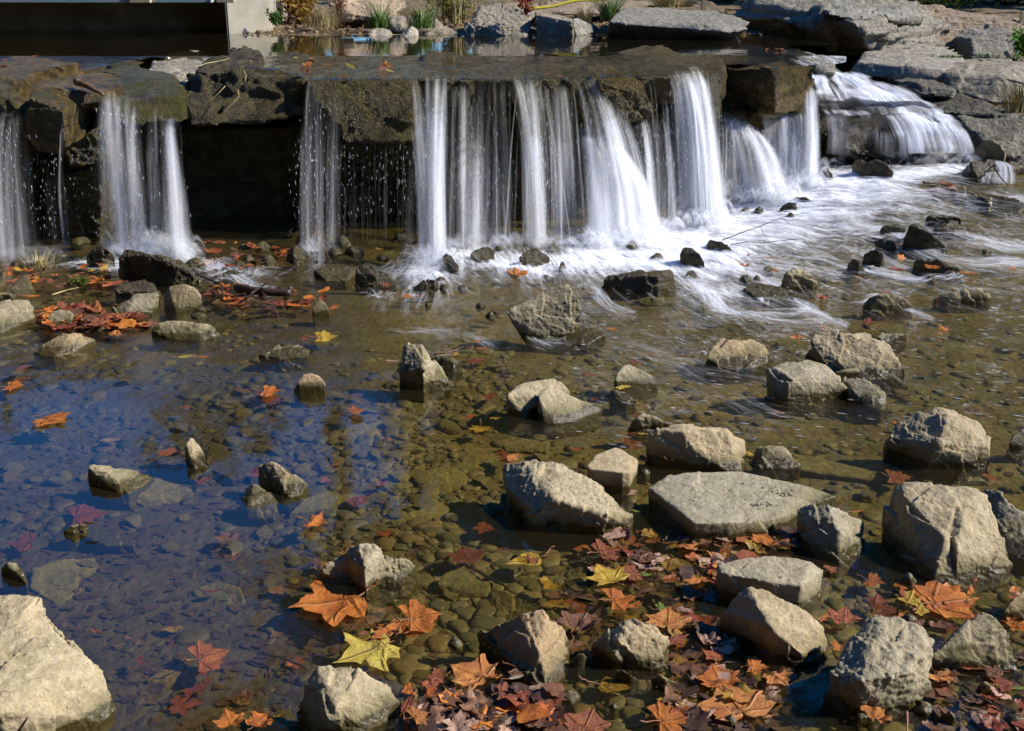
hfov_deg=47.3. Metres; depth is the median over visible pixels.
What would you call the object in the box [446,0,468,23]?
grass tuft
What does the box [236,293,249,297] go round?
fallen leaf
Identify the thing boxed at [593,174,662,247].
waterfall
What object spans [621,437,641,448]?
fallen leaf
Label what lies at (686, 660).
fallen leaf
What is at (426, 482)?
cobble
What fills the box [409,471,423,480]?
cobble
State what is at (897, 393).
cobble
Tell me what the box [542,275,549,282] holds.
stone
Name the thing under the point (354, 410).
fallen leaf
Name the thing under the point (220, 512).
cobble
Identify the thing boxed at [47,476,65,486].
cobble
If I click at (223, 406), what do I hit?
cobble
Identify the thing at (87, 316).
fallen leaf
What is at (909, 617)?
stone
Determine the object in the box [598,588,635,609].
fallen leaf
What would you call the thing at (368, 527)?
cobble
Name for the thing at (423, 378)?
boulder
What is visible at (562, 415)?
boulder
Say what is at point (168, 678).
submerged slab
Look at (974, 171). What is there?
boulder
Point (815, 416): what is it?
cobble
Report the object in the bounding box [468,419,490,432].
fallen leaf
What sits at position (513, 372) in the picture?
cobble
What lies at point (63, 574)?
submerged slab
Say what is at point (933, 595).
fallen leaf
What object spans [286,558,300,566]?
cobble
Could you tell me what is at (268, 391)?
fallen leaf
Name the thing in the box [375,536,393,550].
cobble
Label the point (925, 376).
cobble
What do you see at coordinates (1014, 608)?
boulder
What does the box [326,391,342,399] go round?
cobble
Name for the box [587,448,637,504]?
boulder
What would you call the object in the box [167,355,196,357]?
fallen leaf
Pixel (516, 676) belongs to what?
fallen leaf
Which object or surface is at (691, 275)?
stone
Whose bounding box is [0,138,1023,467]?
stream water
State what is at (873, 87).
waterfall
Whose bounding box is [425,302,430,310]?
stone
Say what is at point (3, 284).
boulder
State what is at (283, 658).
twig
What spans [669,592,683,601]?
fallen leaf
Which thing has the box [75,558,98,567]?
cobble
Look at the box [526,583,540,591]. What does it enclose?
cobble
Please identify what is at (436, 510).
submerged slab
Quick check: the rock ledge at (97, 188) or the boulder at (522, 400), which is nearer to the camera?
the boulder at (522, 400)
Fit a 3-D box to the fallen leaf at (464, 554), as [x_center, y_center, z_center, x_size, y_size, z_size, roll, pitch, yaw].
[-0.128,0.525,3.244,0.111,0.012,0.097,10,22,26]
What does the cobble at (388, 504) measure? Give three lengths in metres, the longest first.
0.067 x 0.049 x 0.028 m
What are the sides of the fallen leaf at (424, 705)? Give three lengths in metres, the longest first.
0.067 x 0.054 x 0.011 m
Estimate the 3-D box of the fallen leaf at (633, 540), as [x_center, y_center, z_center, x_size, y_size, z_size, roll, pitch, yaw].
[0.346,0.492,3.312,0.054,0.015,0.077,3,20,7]
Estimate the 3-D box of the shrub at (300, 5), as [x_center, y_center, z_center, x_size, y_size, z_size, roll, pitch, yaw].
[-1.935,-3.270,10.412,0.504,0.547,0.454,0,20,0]
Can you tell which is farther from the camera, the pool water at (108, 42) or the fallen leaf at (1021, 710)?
the pool water at (108, 42)
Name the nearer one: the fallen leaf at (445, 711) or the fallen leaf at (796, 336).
the fallen leaf at (445, 711)
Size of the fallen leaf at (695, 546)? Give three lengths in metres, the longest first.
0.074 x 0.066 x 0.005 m
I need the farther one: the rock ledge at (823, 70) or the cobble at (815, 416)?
the rock ledge at (823, 70)
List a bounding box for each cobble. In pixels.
[2,462,25,472]
[2,471,20,482]
[5,512,22,523]
[25,523,38,531]
[27,477,41,482]
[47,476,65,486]
[48,445,60,451]
[56,470,71,481]
[72,387,84,393]
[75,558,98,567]
[78,473,87,480]
[87,390,106,400]
[95,409,105,413]
[116,378,129,384]
[119,412,130,420]
[124,514,141,527]
[160,542,179,552]
[173,423,187,431]
[178,514,189,521]
[198,394,211,400]
[200,542,221,553]
[214,400,224,408]
[215,510,226,515]
[220,404,235,409]
[223,399,239,407]
[224,540,242,553]
[226,436,238,445]
[234,407,252,416]
[240,427,251,437]
[247,413,262,422]
[248,385,260,390]
[252,445,269,452]
[254,524,271,539]
[257,403,269,407]
[262,576,275,588]
[268,445,282,456]
[271,592,290,601]
[277,373,289,378]
[285,551,298,559]
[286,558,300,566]
[287,578,298,584]
[290,536,300,541]
[293,463,310,474]
[296,452,310,463]
[298,435,312,441]
[302,579,312,590]
[308,563,318,578]
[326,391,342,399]
[327,438,337,444]
[328,456,343,467]
[336,395,344,399]
[344,459,359,466]
[352,533,361,540]
[353,538,369,545]
[354,359,367,366]
[361,407,374,412]
[363,523,373,530]
[369,447,380,459]
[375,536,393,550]
[377,473,387,479]
[381,420,395,427]
[382,499,398,509]
[392,382,398,387]
[400,416,415,420]
[407,494,419,504]
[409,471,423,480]
[412,669,429,678]
[413,500,426,509]
[414,478,429,485]
[414,540,428,546]
[419,493,434,501]
[425,531,436,537]
[430,559,451,573]
[437,419,457,430]
[437,531,460,543]
[443,425,460,434]
[443,591,458,600]
[448,502,465,510]
[448,515,463,522]
[457,419,472,428]
[473,476,488,487]
[476,549,487,556]
[479,400,490,405]
[481,427,492,434]
[484,483,489,489]
[486,363,502,369]
[494,494,500,500]
[494,611,504,617]
[505,370,518,375]
[505,381,519,386]
[515,551,524,556]
[516,577,536,587]
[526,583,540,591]
[529,433,546,440]
[533,453,547,461]
[533,598,543,604]
[536,373,550,379]
[544,565,558,575]
[551,439,560,446]
[560,625,575,638]
[564,578,577,583]
[571,567,587,576]
[576,634,596,648]
[605,415,620,425]
[619,548,629,558]
[621,706,647,724]
[626,608,646,617]
[670,671,687,681]
[675,383,690,391]
[678,344,696,353]
[689,393,704,400]
[692,413,705,422]
[734,415,752,422]
[751,413,763,419]
[752,420,762,426]
[775,342,788,350]
[793,480,802,484]
[807,414,817,420]
[815,447,829,453]
[825,487,837,493]
[855,727,867,730]
[860,488,876,502]
[888,407,895,412]
[892,389,914,397]
[899,396,917,404]
[900,717,920,730]
[917,373,927,379]
[919,721,931,730]
[932,369,943,376]
[995,345,1015,353]
[1004,484,1016,494]
[1005,401,1012,405]
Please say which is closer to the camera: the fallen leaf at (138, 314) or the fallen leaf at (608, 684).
the fallen leaf at (608, 684)
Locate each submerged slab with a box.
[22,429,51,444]
[29,558,96,605]
[137,478,192,506]
[146,669,195,687]
[191,581,245,605]
[236,506,242,519]
[290,491,358,519]
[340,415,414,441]
[376,483,410,491]
[388,470,413,482]
[389,503,413,510]
[393,503,449,522]
[414,467,467,491]
[437,568,493,599]
[488,588,558,624]
[502,438,549,454]
[598,597,608,607]
[633,296,681,306]
[792,454,884,484]
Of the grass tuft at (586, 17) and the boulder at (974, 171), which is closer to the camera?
the boulder at (974, 171)
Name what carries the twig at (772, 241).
on the foam at (647, 232)
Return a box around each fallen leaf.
[0,380,23,390]
[6,277,20,282]
[7,531,37,551]
[12,376,28,381]
[15,364,31,370]
[16,295,39,296]
[30,411,70,425]
[36,266,47,272]
[57,301,67,308]
[67,503,108,526]
[71,300,88,312]
[80,313,98,320]
[83,305,105,311]
[85,301,101,311]
[88,318,105,326]
[99,318,113,325]
[100,438,119,441]
[104,315,123,322]
[109,330,122,335]
[114,310,138,318]
[129,312,143,318]
[132,314,148,319]
[134,654,144,664]
[158,447,179,456]
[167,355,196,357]
[182,405,192,409]
[182,640,230,671]
[194,477,210,484]
[202,290,216,294]
[203,589,222,592]
[213,708,244,727]
[217,283,232,286]
[217,290,233,295]
[219,302,243,304]
[224,689,253,704]
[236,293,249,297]
[245,710,272,729]
[247,241,257,247]
[250,392,273,400]
[251,385,280,396]
[263,299,282,304]
[265,396,285,404]
[289,578,378,626]
[298,510,327,526]
[300,302,312,306]
[302,61,312,65]
[305,330,338,341]
[328,304,338,308]
[333,625,400,670]
[341,598,379,631]
[345,405,364,414]
[345,494,366,505]
[371,620,408,638]
[374,479,387,485]
[392,293,420,297]
[392,599,442,632]
[401,626,423,637]
[401,682,417,694]
[401,693,412,719]
[406,706,429,724]
[407,698,428,710]
[418,696,427,706]
[419,677,440,687]
[426,668,450,682]
[441,709,459,724]
[444,546,485,564]
[449,653,501,689]
[449,685,463,692]
[451,692,482,709]
[465,698,496,720]
[465,717,487,730]
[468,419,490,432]
[471,715,492,728]
[473,520,495,533]
[476,687,495,698]
[477,673,507,678]
[482,392,496,399]
[484,410,504,419]
[490,449,511,461]
[491,682,509,700]
[500,675,523,678]
[502,661,523,678]
[504,687,511,702]
[506,546,554,564]
[507,454,514,460]
[508,267,527,275]
[512,453,521,459]
[524,554,536,563]
[525,718,547,727]
[529,681,544,689]
[556,610,601,637]
[564,708,610,730]
[575,597,583,610]
[578,675,629,691]
[585,539,622,560]
[587,563,629,584]
[589,613,602,623]
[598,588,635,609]
[612,384,630,389]
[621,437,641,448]
[622,526,629,540]
[622,571,653,575]
[623,564,648,580]
[625,551,664,562]
[626,533,642,546]
[628,489,637,494]
[633,562,663,570]
[635,525,682,543]
[638,454,648,460]
[639,701,687,730]
[642,528,656,537]
[645,607,691,631]
[648,555,665,565]
[652,601,667,613]
[657,555,687,570]
[661,632,688,645]
[663,572,683,582]
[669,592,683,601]
[669,606,693,612]
[669,654,692,664]
[678,543,699,549]
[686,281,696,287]
[696,631,719,644]
[696,662,739,692]
[697,685,775,720]
[707,715,734,730]
[740,656,767,674]
[751,534,774,545]
[762,666,792,685]
[764,710,775,718]
[772,536,790,546]
[791,333,803,338]
[817,612,830,621]
[823,564,837,573]
[828,606,861,626]
[828,640,842,650]
[857,572,885,586]
[858,594,900,616]
[859,318,872,324]
[860,705,891,723]
[879,466,913,483]
[897,590,920,606]
[904,610,919,616]
[911,581,978,618]
[911,603,929,615]
[924,264,942,268]
[929,667,956,682]
[936,681,953,692]
[936,707,955,719]
[939,325,949,330]
[951,271,974,273]
[962,612,979,620]
[964,698,982,703]
[970,710,986,722]
[981,473,996,480]
[984,665,1003,677]
[988,676,1012,691]
[1005,617,1023,627]
[1008,584,1022,592]
[1015,708,1023,716]
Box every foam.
[426,170,861,269]
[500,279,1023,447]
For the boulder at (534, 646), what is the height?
0.211 m
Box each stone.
[9,260,25,268]
[70,237,90,248]
[77,325,89,335]
[93,326,108,336]
[111,246,126,257]
[166,248,177,258]
[185,257,205,272]
[191,312,206,323]
[195,305,206,314]
[197,278,201,288]
[230,261,245,272]
[238,243,251,249]
[242,254,255,266]
[255,241,270,252]
[261,255,275,269]
[286,246,305,267]
[296,232,310,246]
[325,238,332,248]
[327,247,343,260]
[334,235,350,248]
[344,245,363,260]
[376,254,388,262]
[393,233,406,242]
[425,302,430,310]
[435,276,447,286]
[440,284,449,294]
[447,636,464,656]
[457,285,466,293]
[476,302,486,311]
[485,311,495,323]
[493,310,499,319]
[495,245,501,254]
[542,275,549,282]
[547,244,558,255]
[559,262,566,274]
[561,689,579,712]
[609,703,618,719]
[626,240,638,250]
[641,468,649,482]
[650,253,663,266]
[684,270,697,281]
[724,714,737,729]
[738,274,752,288]
[753,275,760,283]
[754,206,763,215]
[763,266,772,276]
[865,263,873,271]
[902,573,916,589]
[902,614,916,621]
[911,701,934,721]
[926,275,936,286]
[1000,161,1020,177]
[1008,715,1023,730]
[1012,155,1023,172]
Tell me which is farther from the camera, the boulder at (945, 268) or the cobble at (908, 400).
the boulder at (945, 268)
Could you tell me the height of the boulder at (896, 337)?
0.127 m
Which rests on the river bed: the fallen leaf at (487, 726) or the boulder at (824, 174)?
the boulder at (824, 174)
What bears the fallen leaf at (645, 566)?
on the leaf litter at (520, 705)
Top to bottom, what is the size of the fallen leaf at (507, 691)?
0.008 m
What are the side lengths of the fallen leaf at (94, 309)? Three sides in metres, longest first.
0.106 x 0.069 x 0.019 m
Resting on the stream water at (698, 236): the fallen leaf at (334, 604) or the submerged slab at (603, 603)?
the fallen leaf at (334, 604)
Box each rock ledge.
[0,55,845,80]
[0,56,122,108]
[0,83,28,126]
[25,88,93,153]
[43,117,135,241]
[103,68,190,125]
[104,60,143,76]
[148,50,207,86]
[186,45,333,125]
[305,58,429,143]
[329,0,405,21]
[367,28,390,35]
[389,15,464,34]
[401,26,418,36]
[416,45,726,118]
[463,2,534,35]
[504,0,657,14]
[534,12,574,35]
[572,17,597,34]
[597,74,653,120]
[607,7,748,38]
[725,61,814,138]
[733,0,950,59]
[787,49,835,77]
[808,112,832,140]
[823,0,923,25]
[831,109,892,123]
[842,123,876,155]
[846,44,964,82]
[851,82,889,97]
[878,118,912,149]
[884,78,956,98]
[909,92,1008,118]
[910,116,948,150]
[920,4,1023,49]
[942,58,1023,104]
[942,112,1023,160]
[954,26,1020,60]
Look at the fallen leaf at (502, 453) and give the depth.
3.89 m
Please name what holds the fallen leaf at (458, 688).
on the stream water at (698, 236)
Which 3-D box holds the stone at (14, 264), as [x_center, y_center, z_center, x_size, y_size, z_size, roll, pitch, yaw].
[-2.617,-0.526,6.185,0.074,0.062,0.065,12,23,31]
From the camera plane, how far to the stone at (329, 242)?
6.64 m
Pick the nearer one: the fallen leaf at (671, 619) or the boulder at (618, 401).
the fallen leaf at (671, 619)
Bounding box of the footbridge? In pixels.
[0,0,293,33]
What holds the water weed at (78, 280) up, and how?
on the stream water at (698, 236)
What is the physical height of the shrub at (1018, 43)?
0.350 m
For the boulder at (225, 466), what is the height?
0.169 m
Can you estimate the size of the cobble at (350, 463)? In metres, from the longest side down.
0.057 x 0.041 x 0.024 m
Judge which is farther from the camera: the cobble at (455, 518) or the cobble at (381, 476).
the cobble at (381, 476)
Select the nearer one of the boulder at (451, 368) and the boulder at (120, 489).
the boulder at (120, 489)
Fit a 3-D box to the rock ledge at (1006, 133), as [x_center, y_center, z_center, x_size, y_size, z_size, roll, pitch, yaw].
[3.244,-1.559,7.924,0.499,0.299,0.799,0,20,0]
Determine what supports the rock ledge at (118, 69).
on the rock ledge at (22, 75)
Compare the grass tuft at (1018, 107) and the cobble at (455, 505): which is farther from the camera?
the grass tuft at (1018, 107)
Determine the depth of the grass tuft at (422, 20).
9.78 m
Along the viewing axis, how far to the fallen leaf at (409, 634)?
2.86 m
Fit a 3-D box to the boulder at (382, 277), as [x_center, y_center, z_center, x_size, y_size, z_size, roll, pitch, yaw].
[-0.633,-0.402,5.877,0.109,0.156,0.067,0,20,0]
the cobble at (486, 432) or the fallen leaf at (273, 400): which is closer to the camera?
the cobble at (486, 432)
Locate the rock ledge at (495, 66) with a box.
[0,55,845,80]
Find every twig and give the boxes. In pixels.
[17,717,27,730]
[51,287,78,294]
[73,78,103,95]
[193,58,229,67]
[195,272,222,294]
[250,263,277,294]
[262,292,279,322]
[262,652,309,669]
[315,229,330,263]
[433,343,473,354]
[461,562,506,586]
[722,212,808,247]
[730,239,820,252]
[905,710,908,730]
[962,683,1003,711]
[993,159,1007,184]
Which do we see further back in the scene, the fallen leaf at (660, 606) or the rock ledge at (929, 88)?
the rock ledge at (929, 88)
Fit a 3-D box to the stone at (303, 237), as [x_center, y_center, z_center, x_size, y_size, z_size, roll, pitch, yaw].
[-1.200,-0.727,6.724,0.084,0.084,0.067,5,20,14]
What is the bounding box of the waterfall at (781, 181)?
[767,143,813,188]
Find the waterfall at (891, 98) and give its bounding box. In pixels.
[815,73,965,148]
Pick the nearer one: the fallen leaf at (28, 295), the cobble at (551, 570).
the cobble at (551, 570)
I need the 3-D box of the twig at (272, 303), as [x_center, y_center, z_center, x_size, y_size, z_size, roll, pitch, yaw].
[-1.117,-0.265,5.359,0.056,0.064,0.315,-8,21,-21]
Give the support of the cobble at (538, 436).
on the river bed
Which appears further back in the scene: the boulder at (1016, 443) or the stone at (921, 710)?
the boulder at (1016, 443)
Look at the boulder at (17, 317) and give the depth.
5.19 m
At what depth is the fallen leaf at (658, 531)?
3.34 m
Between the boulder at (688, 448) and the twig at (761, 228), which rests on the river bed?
the boulder at (688, 448)
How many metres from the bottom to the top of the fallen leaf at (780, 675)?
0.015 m
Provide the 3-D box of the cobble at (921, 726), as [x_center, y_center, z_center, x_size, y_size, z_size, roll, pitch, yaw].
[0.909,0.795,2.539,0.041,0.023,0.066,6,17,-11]
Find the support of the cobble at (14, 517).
on the river bed
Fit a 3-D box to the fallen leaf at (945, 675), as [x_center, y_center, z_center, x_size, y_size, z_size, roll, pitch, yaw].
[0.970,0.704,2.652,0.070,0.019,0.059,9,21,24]
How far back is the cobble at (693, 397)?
4.52 m
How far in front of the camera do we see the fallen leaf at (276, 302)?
5.54 m
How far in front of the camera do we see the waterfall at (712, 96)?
7.10 m
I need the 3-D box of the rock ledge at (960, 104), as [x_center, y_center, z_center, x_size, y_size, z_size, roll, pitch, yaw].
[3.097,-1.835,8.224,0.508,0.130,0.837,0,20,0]
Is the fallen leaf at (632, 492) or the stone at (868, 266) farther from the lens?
the stone at (868, 266)
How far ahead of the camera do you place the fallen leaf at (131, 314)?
5.23 m
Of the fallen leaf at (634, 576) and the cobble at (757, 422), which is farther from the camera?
the cobble at (757, 422)
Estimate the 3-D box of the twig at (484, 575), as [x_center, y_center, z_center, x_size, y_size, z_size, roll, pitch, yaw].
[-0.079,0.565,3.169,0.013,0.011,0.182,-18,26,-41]
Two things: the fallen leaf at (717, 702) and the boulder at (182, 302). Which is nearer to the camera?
the fallen leaf at (717, 702)
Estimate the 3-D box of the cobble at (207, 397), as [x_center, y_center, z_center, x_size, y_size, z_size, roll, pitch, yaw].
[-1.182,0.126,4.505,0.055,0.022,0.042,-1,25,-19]
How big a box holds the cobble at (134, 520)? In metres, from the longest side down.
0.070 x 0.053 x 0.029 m
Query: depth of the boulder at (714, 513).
3.42 m
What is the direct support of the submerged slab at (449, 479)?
on the river bed
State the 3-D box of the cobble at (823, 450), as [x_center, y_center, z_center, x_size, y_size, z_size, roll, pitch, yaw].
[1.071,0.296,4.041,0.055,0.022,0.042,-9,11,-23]
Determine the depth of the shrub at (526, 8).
9.51 m
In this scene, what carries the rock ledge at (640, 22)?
on the bank
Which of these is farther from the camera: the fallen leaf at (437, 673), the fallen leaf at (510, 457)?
the fallen leaf at (510, 457)
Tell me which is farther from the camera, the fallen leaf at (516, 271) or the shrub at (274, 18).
the shrub at (274, 18)
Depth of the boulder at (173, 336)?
5.03 m
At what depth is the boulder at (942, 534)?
3.17 m
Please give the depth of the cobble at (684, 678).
2.71 m
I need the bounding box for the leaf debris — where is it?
[0,252,1023,730]
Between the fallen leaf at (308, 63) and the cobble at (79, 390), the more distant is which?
the fallen leaf at (308, 63)
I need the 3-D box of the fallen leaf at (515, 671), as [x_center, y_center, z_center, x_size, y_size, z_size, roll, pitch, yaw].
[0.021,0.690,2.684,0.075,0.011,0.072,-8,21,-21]
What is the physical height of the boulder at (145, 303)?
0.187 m
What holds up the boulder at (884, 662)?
on the river bed
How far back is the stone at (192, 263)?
6.17 m
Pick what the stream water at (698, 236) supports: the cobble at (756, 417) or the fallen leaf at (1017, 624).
the fallen leaf at (1017, 624)
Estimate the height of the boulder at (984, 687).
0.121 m
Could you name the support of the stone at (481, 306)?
on the river bed
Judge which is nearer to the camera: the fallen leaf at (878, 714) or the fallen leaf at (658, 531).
the fallen leaf at (878, 714)
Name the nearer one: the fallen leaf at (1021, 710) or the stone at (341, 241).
the fallen leaf at (1021, 710)
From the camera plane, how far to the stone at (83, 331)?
5.15 m
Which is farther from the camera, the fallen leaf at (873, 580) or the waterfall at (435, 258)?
the waterfall at (435, 258)
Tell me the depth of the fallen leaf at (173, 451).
3.88 m
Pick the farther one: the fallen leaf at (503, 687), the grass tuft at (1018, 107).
the grass tuft at (1018, 107)
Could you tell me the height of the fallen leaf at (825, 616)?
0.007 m
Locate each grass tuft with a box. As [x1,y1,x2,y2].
[294,7,350,27]
[355,0,395,27]
[397,4,455,28]
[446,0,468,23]
[575,4,599,21]
[590,0,628,20]
[652,0,695,7]
[959,52,1018,60]
[989,82,1023,113]
[998,77,1023,105]
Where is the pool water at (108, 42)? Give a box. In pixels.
[0,29,833,55]
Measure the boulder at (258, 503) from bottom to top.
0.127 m
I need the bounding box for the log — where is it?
[233,283,293,295]
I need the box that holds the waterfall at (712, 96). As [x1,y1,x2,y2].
[693,72,723,126]
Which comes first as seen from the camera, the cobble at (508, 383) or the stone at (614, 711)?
the stone at (614, 711)
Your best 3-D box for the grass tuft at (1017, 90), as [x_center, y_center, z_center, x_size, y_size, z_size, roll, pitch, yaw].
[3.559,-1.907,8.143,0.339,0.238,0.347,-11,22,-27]
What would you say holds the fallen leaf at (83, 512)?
on the river bed
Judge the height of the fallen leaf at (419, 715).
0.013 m
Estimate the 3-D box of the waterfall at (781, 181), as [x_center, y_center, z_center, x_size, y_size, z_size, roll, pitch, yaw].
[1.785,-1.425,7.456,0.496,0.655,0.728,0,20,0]
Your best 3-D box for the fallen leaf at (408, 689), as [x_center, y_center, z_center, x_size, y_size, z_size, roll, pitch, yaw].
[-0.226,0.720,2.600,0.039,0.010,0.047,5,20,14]
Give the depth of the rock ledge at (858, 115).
7.78 m
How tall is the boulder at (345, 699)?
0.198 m
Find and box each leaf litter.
[2,179,1023,730]
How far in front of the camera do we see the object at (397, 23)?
9.93 m
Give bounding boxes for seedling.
[949,54,962,57]
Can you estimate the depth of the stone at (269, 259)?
6.23 m
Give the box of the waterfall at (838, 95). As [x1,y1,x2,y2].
[805,72,931,117]
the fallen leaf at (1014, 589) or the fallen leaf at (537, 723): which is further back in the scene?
the fallen leaf at (1014, 589)
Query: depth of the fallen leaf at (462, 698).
2.58 m
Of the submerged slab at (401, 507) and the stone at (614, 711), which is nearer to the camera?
the stone at (614, 711)
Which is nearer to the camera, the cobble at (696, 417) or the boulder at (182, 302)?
the cobble at (696, 417)
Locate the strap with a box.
[517,0,606,9]
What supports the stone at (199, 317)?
on the river bed
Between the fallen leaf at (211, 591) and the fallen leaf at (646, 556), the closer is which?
the fallen leaf at (211, 591)
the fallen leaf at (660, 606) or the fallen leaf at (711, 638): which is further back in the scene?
the fallen leaf at (660, 606)
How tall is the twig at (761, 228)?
0.191 m
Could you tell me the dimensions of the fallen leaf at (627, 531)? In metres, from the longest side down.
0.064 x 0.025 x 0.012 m
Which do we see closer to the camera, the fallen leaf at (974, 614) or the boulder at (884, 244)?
the fallen leaf at (974, 614)
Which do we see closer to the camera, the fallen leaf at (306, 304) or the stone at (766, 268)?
the fallen leaf at (306, 304)
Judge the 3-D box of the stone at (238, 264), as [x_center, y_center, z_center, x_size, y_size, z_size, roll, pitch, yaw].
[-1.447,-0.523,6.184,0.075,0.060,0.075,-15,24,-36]
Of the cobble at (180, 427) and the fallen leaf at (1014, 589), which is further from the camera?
the cobble at (180, 427)
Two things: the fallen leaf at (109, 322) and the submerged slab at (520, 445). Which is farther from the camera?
the fallen leaf at (109, 322)
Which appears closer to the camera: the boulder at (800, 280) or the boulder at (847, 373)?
the boulder at (847, 373)
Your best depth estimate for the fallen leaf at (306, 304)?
5.48 m
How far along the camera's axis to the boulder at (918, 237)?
6.21 m
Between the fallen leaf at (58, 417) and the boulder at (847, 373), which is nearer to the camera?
the fallen leaf at (58, 417)
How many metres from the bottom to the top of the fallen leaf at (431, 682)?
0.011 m
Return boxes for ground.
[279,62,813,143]
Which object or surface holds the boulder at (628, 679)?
on the river bed
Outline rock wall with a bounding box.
[0,100,786,225]
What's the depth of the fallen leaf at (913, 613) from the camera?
2.95 m
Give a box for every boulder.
[0,265,8,292]
[0,292,18,300]
[0,299,38,344]
[0,594,119,730]
[1,562,28,595]
[10,275,36,300]
[34,333,96,370]
[47,310,76,337]
[63,524,136,553]
[86,246,116,274]
[87,464,154,510]
[111,292,160,332]
[115,279,161,306]
[118,249,197,292]
[151,320,221,353]
[164,284,201,321]
[184,438,253,486]
[223,270,242,286]
[239,484,278,525]
[258,461,309,514]
[259,345,310,372]
[294,373,326,407]
[296,665,402,730]
[311,543,417,615]
[312,299,329,326]
[313,267,354,289]
[355,263,377,294]
[377,269,395,292]
[398,342,451,402]
[413,279,438,302]
[431,356,461,380]
[439,253,458,280]
[470,247,495,269]
[477,609,570,689]
[501,459,633,550]
[505,378,569,432]
[507,284,581,352]
[519,248,550,273]
[538,388,601,439]
[556,327,605,355]
[572,653,589,681]
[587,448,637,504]
[590,618,670,679]
[601,269,675,300]
[609,390,636,417]
[614,364,657,400]
[614,669,638,695]
[627,413,669,446]
[643,424,745,478]
[648,471,835,556]
[650,675,677,698]
[679,247,703,275]
[704,338,772,383]
[706,240,730,251]
[715,556,822,614]
[719,586,827,675]
[740,283,808,311]
[751,445,801,480]
[764,360,847,419]
[779,202,796,211]
[780,268,817,299]
[790,503,864,578]
[794,196,810,201]
[805,328,908,394]
[814,149,838,168]
[817,168,832,180]
[821,614,934,730]
[835,368,859,382]
[843,377,888,423]
[846,259,864,279]
[852,159,871,177]
[862,250,883,274]
[862,293,913,320]
[867,159,893,183]
[874,238,896,256]
[877,332,906,353]
[879,224,905,241]
[881,481,1012,595]
[882,407,990,485]
[902,223,947,259]
[911,259,960,280]
[924,215,975,240]
[930,612,1023,684]
[931,288,991,313]
[939,710,957,730]
[948,186,1023,219]
[962,161,1002,185]
[971,138,1005,169]
[975,681,990,705]
[983,489,1023,575]
[1001,592,1023,631]
[1004,428,1023,462]
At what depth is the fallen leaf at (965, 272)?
5.94 m
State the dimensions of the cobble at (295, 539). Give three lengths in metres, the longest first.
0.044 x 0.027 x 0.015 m
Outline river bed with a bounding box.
[0,139,1023,730]
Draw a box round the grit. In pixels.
[693,482,800,506]
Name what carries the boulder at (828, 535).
on the river bed
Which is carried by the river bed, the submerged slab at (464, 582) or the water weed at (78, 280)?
the submerged slab at (464, 582)
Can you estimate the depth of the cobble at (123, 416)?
4.31 m
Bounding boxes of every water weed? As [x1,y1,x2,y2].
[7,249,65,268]
[66,273,92,286]
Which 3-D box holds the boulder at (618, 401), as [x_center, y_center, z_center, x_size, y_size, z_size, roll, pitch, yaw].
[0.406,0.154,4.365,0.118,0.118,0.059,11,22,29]
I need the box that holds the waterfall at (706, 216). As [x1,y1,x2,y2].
[686,83,724,225]
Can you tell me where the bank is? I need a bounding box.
[93,0,1023,135]
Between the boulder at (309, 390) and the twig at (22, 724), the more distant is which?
the boulder at (309, 390)
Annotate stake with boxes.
[701,0,705,10]
[1019,11,1023,22]
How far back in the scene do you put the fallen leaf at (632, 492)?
3.60 m
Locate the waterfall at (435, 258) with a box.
[423,200,441,264]
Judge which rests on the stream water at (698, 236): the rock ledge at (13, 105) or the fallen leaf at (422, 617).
the fallen leaf at (422, 617)
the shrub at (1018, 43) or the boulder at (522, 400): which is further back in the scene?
the shrub at (1018, 43)
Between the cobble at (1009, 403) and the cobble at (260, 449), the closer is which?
the cobble at (260, 449)
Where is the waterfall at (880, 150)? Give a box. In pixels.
[813,114,967,163]
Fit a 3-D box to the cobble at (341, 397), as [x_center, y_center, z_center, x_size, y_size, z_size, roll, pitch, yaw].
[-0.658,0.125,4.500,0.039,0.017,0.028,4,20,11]
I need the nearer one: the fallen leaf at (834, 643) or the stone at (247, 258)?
the fallen leaf at (834, 643)
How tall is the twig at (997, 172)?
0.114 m
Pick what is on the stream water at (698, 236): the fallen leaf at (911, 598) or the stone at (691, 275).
the fallen leaf at (911, 598)
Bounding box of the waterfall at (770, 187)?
[745,167,782,198]
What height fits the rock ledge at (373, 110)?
0.407 m
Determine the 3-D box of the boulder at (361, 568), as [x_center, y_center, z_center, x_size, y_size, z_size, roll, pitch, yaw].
[-0.382,0.566,3.061,0.285,0.209,0.110,-4,20,-12]
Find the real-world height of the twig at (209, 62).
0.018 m
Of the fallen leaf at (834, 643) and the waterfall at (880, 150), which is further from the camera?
the waterfall at (880, 150)
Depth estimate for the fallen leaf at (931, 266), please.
5.92 m
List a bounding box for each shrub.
[265,7,282,26]
[276,0,318,24]
[326,0,347,22]
[421,0,486,25]
[514,0,540,16]
[907,0,1009,9]
[962,0,1023,5]
[1009,19,1023,60]
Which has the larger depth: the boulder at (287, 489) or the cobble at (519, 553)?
the boulder at (287, 489)

